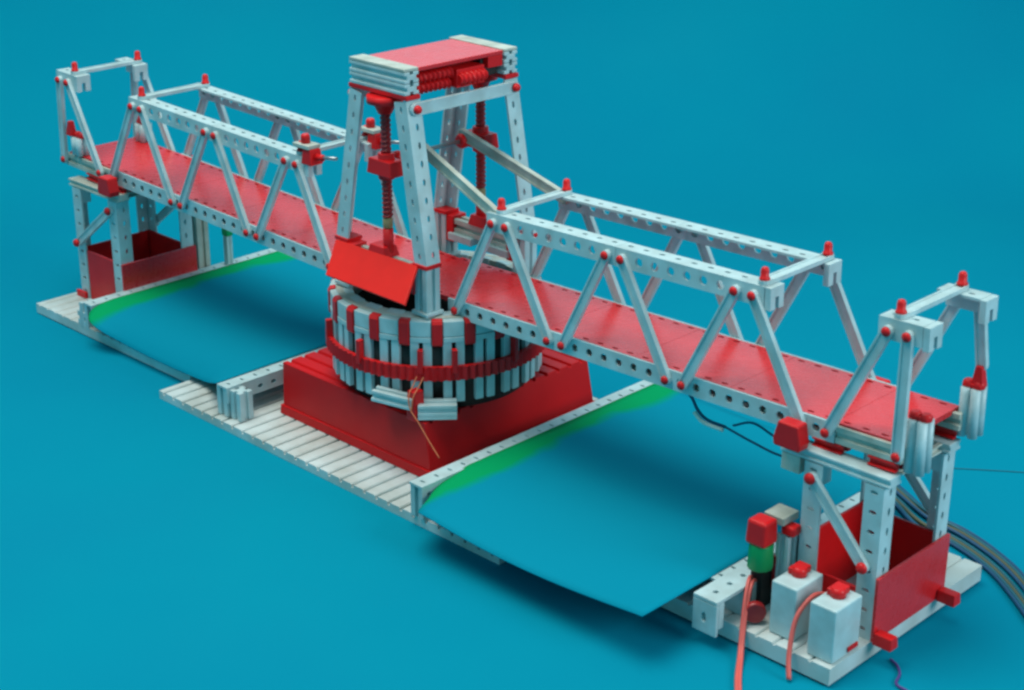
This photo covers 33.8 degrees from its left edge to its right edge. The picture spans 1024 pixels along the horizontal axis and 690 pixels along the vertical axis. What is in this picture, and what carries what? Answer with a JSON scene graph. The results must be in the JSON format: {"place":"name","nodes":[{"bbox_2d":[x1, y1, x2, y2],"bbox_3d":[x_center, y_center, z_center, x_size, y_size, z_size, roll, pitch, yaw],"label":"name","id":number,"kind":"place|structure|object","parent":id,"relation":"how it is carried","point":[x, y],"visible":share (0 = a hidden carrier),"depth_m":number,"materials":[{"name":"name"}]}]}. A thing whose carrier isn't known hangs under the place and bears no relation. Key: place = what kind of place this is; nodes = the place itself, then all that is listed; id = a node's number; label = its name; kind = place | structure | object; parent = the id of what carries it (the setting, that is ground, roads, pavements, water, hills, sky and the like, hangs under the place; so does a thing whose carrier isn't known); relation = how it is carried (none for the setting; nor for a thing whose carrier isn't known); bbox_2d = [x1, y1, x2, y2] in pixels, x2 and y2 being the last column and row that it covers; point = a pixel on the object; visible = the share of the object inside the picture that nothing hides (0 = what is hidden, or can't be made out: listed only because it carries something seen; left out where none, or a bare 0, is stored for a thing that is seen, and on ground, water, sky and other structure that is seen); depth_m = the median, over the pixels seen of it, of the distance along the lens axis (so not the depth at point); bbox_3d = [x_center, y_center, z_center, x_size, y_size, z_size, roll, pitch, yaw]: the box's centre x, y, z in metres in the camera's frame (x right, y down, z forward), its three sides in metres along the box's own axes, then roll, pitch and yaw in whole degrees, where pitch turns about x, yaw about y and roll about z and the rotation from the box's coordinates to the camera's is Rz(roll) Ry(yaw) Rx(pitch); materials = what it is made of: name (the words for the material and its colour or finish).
{"place":"outdoors","nodes":[
{"label":"outdoors","id":0,"kind":"place"},
{"bbox_2d":[0,0,1023,689],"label":"ground","id":1,"kind":"structure","parent":0,"point":[150,538],"depth_m":1.89,"materials":[{"name":"teal paper"}]},
{"bbox_2d":[36,292,193,381],"bbox_3d":[-0.337,-0.029,1.767,0.276,0.010,0.198,20,30,40],"label":"base plate","id":2,"kind":"object","parent":1,"relation":"on","point":[63,309],"visible":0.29,"depth_m":1.74,"materials":[{"name":"grey plastic"}]},
{"bbox_2d":[77,309,85,325],"bbox_3d":[-0.434,-0.030,1.735,0.015,0.015,0.020,20,30,40],"label":"loose brick","id":3,"kind":"object","parent":2,"relation":"on","point":[79,319],"visible":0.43,"depth_m":1.73,"materials":[{"name":"grey plastic"}]},
{"bbox_2d":[68,155,201,298],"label":"pier","id":4,"kind":"structure","parent":2,"relation":"on","point":[121,261],"depth_m":1.77,"materials":[{"name":"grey plastic"}]},
{"bbox_2d":[55,51,458,270],"bbox_3d":[-0.257,-0.177,1.625,0.519,0.120,0.098,22,31,39],"label":"truss span","id":5,"kind":"object","parent":4,"relation":"on","point":[272,216],"visible":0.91,"depth_m":1.64,"materials":[{"name":"grey plastic"}]},
{"bbox_2d":[292,133,337,165],"bbox_3d":[-0.171,-0.170,1.479,0.052,0.026,0.014,20,30,40],"label":"corner clamp","id":6,"kind":"object","parent":5,"relation":"on","point":[311,155],"visible":1,"depth_m":1.48,"materials":[{"name":"red plastic"}]},
{"bbox_2d":[361,118,398,149],"bbox_3d":[-0.118,-0.190,1.530,0.052,0.026,0.014,20,30,40],"label":"corner clamp","id":7,"kind":"object","parent":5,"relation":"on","point":[371,129],"visible":0.6,"depth_m":1.53,"materials":[{"name":"red plastic"}]},
{"bbox_2d":[79,248,275,329],"bbox_3d":[-0.347,-0.062,1.802,0.025,0.030,0.251,20,30,40],"label":"support rail","id":8,"kind":"object","parent":2,"relation":"on","point":[87,306],"visible":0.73,"depth_m":1.76,"materials":[{"name":"grey plastic"}]},
{"bbox_2d":[88,251,331,383],"bbox_3d":[-0.258,-0.025,1.703,0.252,0.026,0.283,20,30,40],"label":"card sheet","id":9,"kind":"object","parent":8,"relation":"on","point":[219,325],"visible":0.81,"depth_m":1.69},
{"bbox_2d":[221,228,232,264],"bbox_3d":[-0.307,-0.110,1.819,0.010,0.046,0.008,20,30,40],"label":"green topped post","id":10,"kind":"object","parent":8,"relation":"on","point":[228,247],"visible":0.92,"depth_m":1.82,"materials":[{"name":"grey plastic"}]},
{"bbox_2d":[192,216,210,268],"bbox_3d":[-0.336,-0.121,1.809,0.015,0.128,0.015,20,30,40],"label":"standing post","id":11,"kind":"object","parent":2,"relation":"on","point":[200,235],"visible":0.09,"depth_m":1.81,"materials":[{"name":"grey plastic"}]},
{"bbox_2d":[159,346,597,564],"bbox_3d":[-0.074,0.069,1.531,0.450,0.008,0.276,20,30,40],"label":"base plate","id":12,"kind":"object","parent":1,"relation":"on","point":[270,427],"visible":0.31,"depth_m":1.47,"materials":[{"name":"grey plastic"}]},
{"bbox_2d":[217,346,326,421],"bbox_3d":[-0.162,0.016,1.609,0.032,0.030,0.271,20,30,40],"label":"support rail","id":13,"kind":"object","parent":12,"relation":"on","point":[235,397],"visible":0.41,"depth_m":1.53,"materials":[{"name":"grey plastic"}]},
{"bbox_2d":[281,347,593,476],"bbox_3d":[-0.067,0.038,1.531,0.201,0.050,0.208,20,30,40],"label":"pedestal box","id":14,"kind":"object","parent":12,"relation":"on","point":[320,395],"visible":0.52,"depth_m":1.47,"materials":[{"name":"red plastic"}]},
{"bbox_2d":[407,387,423,421],"bbox_3d":[-0.080,0.049,1.401,0.011,0.026,0.012,20,30,40],"label":"red brick","id":15,"kind":"object","parent":14,"relation":"on","point":[418,398],"visible":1,"depth_m":1.40,"materials":[{"name":"plastic"}]},
{"bbox_2d":[325,250,543,406],"bbox_3d":[-0.066,-0.016,1.484,0.196,0.085,0.196,20,30,40],"label":"turntable drum","id":16,"kind":"object","parent":14,"relation":"on","point":[373,341],"visible":0.52,"depth_m":1.41,"materials":[{"name":"grey plastic"}]},
{"bbox_2d":[371,385,411,410],"bbox_3d":[-0.098,0.044,1.404,0.038,0.013,0.012,9,24,20],"label":"switch brick","id":17,"kind":"object","parent":16,"relation":"attached to","point":[390,396],"visible":1,"depth_m":1.40,"materials":[{"name":"grey plastic"}]},
{"bbox_2d":[408,377,439,457],"bbox_3d":[-0.069,0.059,1.392,0.039,0.059,0.017,20,30,40],"label":"wire","id":18,"kind":"object","parent":16,"relation":"hanging from","point":[413,414],"visible":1,"depth_m":1.39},
{"bbox_2d":[326,35,539,317],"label":"bridge tower","id":19,"kind":"structure","parent":16,"relation":"on","point":[385,84],"depth_m":1.39,"materials":[{"name":"grey plastic"}]},
{"bbox_2d":[418,143,496,214],"bbox_3d":[-0.047,-0.135,1.361,0.112,0.055,0.007,20,30,40],"label":"diagonal brace","id":20,"kind":"object","parent":19,"relation":"attached to","point":[461,183],"visible":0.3,"depth_m":1.36,"materials":[{"name":"grey plastic"}]},
{"bbox_2d":[457,128,569,203],"bbox_3d":[0.001,-0.152,1.421,0.130,0.041,0.007,20,30,40],"label":"diagonal brace","id":21,"kind":"object","parent":19,"relation":"attached to","point":[517,168],"visible":1,"depth_m":1.42,"materials":[{"name":"grey plastic"}]},
{"bbox_2d":[418,398,456,419],"bbox_3d":[-0.062,0.053,1.403,0.033,0.013,0.016,-1,22,-3],"label":"switch brick","id":22,"kind":"object","parent":14,"relation":"on","point":[437,408],"visible":1,"depth_m":1.40,"materials":[{"name":"grey plastic"}]},
{"bbox_2d":[409,380,653,519],"bbox_3d":[0.026,0.085,1.440,0.015,0.030,0.294,20,30,40],"label":"support rail","id":23,"kind":"object","parent":12,"relation":"on","point":[422,488],"visible":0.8,"depth_m":1.39,"materials":[{"name":"grey plastic"}]},
{"bbox_2d":[418,384,862,616],"bbox_3d":[0.111,0.114,1.342,0.252,0.010,0.320,20,30,40],"label":"card sheet","id":24,"kind":"object","parent":23,"relation":"on","point":[645,500],"visible":0.87,"depth_m":1.32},
{"bbox_2d":[786,591,824,679],"bbox_3d":[0.202,0.197,1.160,0.011,0.049,0.058,17,27,35],"label":"wire","id":25,"kind":"object","parent":1,"relation":"on","point":[805,603],"visible":0.89,"depth_m":1.15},
{"bbox_2d":[660,552,981,685],"bbox_3d":[0.189,0.163,1.288,0.264,0.013,0.199,20,30,40],"label":"base plate","id":26,"kind":"object","parent":1,"relation":"on","point":[963,575],"visible":0.12,"depth_m":1.18,"materials":[{"name":"grey plastic"}]},
{"bbox_2d":[692,566,756,637],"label":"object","id":27,"kind":"object","parent":26,"relation":"on","point":[712,600],"visible":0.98,"depth_m":1.19,"materials":[{"name":"grey plastic"}]},
{"bbox_2d":[747,601,765,622],"bbox_3d":[0.171,0.188,1.186,0.016,0.016,0.008,0,22,-1],"label":"red pulley","id":28,"kind":"object","parent":26,"relation":"on","point":[756,610],"visible":1,"depth_m":1.18,"materials":[{"name":"plastic"}]},
{"bbox_2d":[746,503,800,605],"bbox_3d":[0.188,0.153,1.196,0.030,0.074,0.042,20,30,40],"label":"signal post","id":29,"kind":"object","parent":26,"relation":"on","point":[766,566],"visible":0.64,"depth_m":1.18,"materials":[{"name":"grey plastic"}]},
{"bbox_2d":[734,575,756,689],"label":"wire","id":30,"kind":"object","parent":29,"relation":"attached to","point":[749,585],"visible":1,"depth_m":1.18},
{"bbox_2d":[709,492,859,580],"bbox_3d":[0.210,0.155,1.268,0.015,0.030,0.188,20,30,40],"label":"support rail","id":31,"kind":"object","parent":26,"relation":"on","point":[848,503],"visible":0.2,"depth_m":1.29,"materials":[{"name":"grey plastic"}]},
{"bbox_2d":[769,561,822,639],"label":"motor block","id":32,"kind":"structure","parent":26,"relation":"on","point":[796,585],"depth_m":1.17,"materials":[{"name":"grey plastic"}]},
{"bbox_2d":[807,581,861,663],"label":"motor block","id":33,"kind":"structure","parent":26,"relation":"on","point":[834,622],"depth_m":1.14,"materials":[{"name":"grey plastic"}]},
{"bbox_2d":[773,376,960,651],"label":"pier","id":34,"kind":"structure","parent":26,"relation":"on","point":[903,561],"depth_m":1.17,"materials":[{"name":"grey plastic"}]},
{"bbox_2d":[440,178,998,476],"bbox_3d":[0.112,-0.040,1.290,0.519,0.120,0.099,19,28,41],"label":"truss span","id":35,"kind":"object","parent":34,"relation":"on","point":[889,427],"visible":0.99,"depth_m":1.24,"materials":[{"name":"grey plastic"}]},
{"bbox_2d":[688,395,725,427],"bbox_3d":[0.142,0.046,1.244,0.036,0.024,0.009,20,30,40],"label":"wire","id":36,"kind":"object","parent":35,"relation":"hanging from","point":[705,418],"visible":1,"depth_m":1.25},
{"bbox_2d":[693,411,723,431],"bbox_3d":[0.145,0.056,1.245,0.028,0.009,0.003,20,30,40],"label":"wire","id":37,"kind":"object","parent":35,"relation":"hanging from","point":[702,421],"visible":1,"depth_m":1.25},
{"bbox_2d":[725,421,781,456],"bbox_3d":[0.187,0.070,1.218,0.075,0.025,0.011,12,25,27],"label":"wire","id":38,"kind":"object","parent":35,"relation":"hanging from","point":[751,441],"visible":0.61,"depth_m":1.22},
{"bbox_2d":[889,658,907,689],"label":"wire","id":39,"kind":"object","parent":1,"relation":"on","point":[899,673],"visible":1,"depth_m":1.15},
{"bbox_2d":[894,484,1023,616],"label":"ribbon cable","id":40,"kind":"object","parent":1,"relation":"on","point":[1003,579],"visible":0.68,"depth_m":1.31,"materials":[{"name":"grey plastic"}]},
{"bbox_2d":[953,468,1023,472],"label":"wire","id":41,"kind":"object","parent":1,"relation":"on","point":[988,470],"visible":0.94,"depth_m":1.45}
]}

